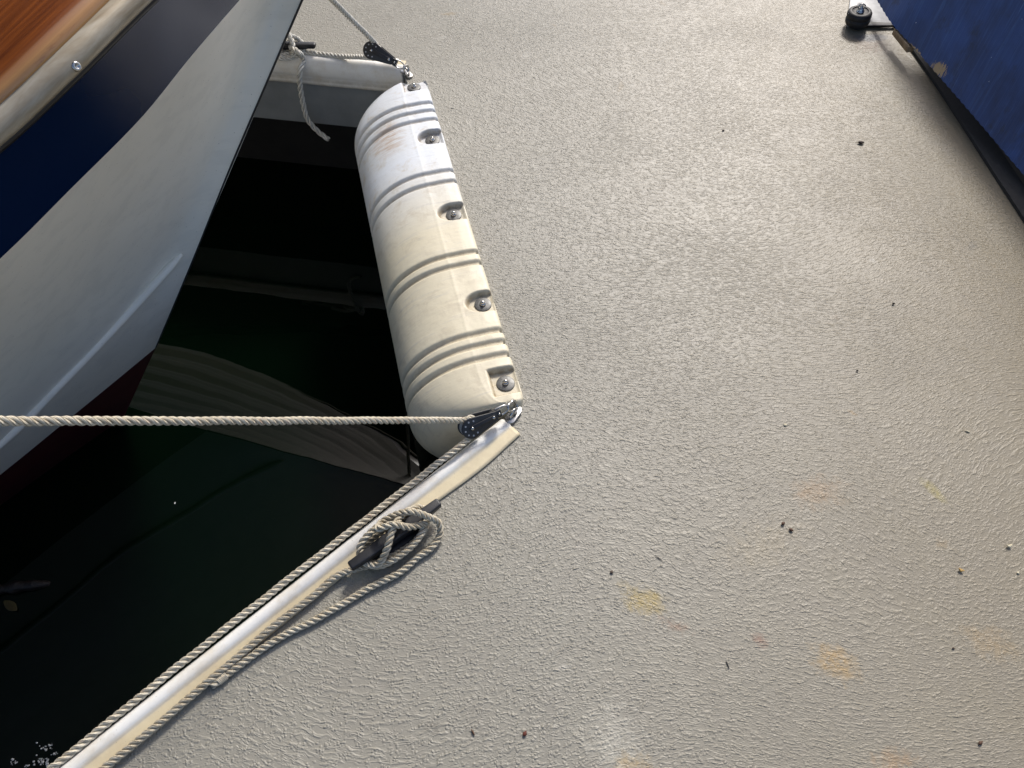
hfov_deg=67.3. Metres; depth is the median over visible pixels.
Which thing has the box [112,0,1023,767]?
dock deck
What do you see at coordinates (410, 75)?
eye plate
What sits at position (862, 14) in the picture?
roller stop
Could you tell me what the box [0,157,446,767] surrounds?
water
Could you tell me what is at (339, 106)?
dock fascia
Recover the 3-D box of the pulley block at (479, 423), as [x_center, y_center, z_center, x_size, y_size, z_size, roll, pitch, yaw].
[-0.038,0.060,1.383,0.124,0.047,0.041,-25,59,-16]
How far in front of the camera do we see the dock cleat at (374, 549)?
1.25 m
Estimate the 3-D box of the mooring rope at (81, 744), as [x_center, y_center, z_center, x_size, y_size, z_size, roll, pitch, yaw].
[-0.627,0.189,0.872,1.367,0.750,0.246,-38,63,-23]
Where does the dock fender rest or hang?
attached to the dock fascia
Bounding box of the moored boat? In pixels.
[0,0,302,504]
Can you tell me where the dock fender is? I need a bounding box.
[355,81,522,460]
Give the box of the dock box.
[877,0,1023,222]
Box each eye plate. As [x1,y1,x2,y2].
[401,67,412,77]
[505,406,521,423]
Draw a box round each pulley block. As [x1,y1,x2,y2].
[363,41,408,74]
[458,399,517,438]
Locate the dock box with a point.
(968, 55)
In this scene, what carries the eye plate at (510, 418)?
attached to the dock deck
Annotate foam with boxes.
[11,502,175,767]
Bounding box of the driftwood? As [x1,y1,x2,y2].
[0,580,50,593]
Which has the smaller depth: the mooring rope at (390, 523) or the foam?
the mooring rope at (390, 523)
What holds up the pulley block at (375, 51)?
on the eye plate at (410, 75)
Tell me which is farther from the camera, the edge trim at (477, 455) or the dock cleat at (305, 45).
the dock cleat at (305, 45)
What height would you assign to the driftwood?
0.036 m
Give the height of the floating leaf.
0.004 m
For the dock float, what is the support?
on the water
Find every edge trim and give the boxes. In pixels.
[59,419,519,767]
[269,55,405,91]
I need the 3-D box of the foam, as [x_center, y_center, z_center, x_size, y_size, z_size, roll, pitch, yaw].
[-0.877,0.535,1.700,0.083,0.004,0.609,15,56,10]
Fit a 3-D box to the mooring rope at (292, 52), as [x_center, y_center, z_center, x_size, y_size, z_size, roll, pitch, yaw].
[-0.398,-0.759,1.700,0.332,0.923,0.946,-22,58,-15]
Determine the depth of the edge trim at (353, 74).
2.07 m
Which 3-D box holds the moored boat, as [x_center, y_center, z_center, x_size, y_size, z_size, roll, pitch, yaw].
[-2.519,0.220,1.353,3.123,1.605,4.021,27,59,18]
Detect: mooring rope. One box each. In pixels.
[0,415,474,767]
[99,504,443,767]
[278,0,380,140]
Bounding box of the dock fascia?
[254,76,406,126]
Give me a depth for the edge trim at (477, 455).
1.21 m
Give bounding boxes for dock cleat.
[282,41,315,49]
[348,499,440,569]
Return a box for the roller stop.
[845,0,894,29]
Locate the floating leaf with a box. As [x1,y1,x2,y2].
[3,600,16,610]
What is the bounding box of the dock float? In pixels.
[237,117,358,169]

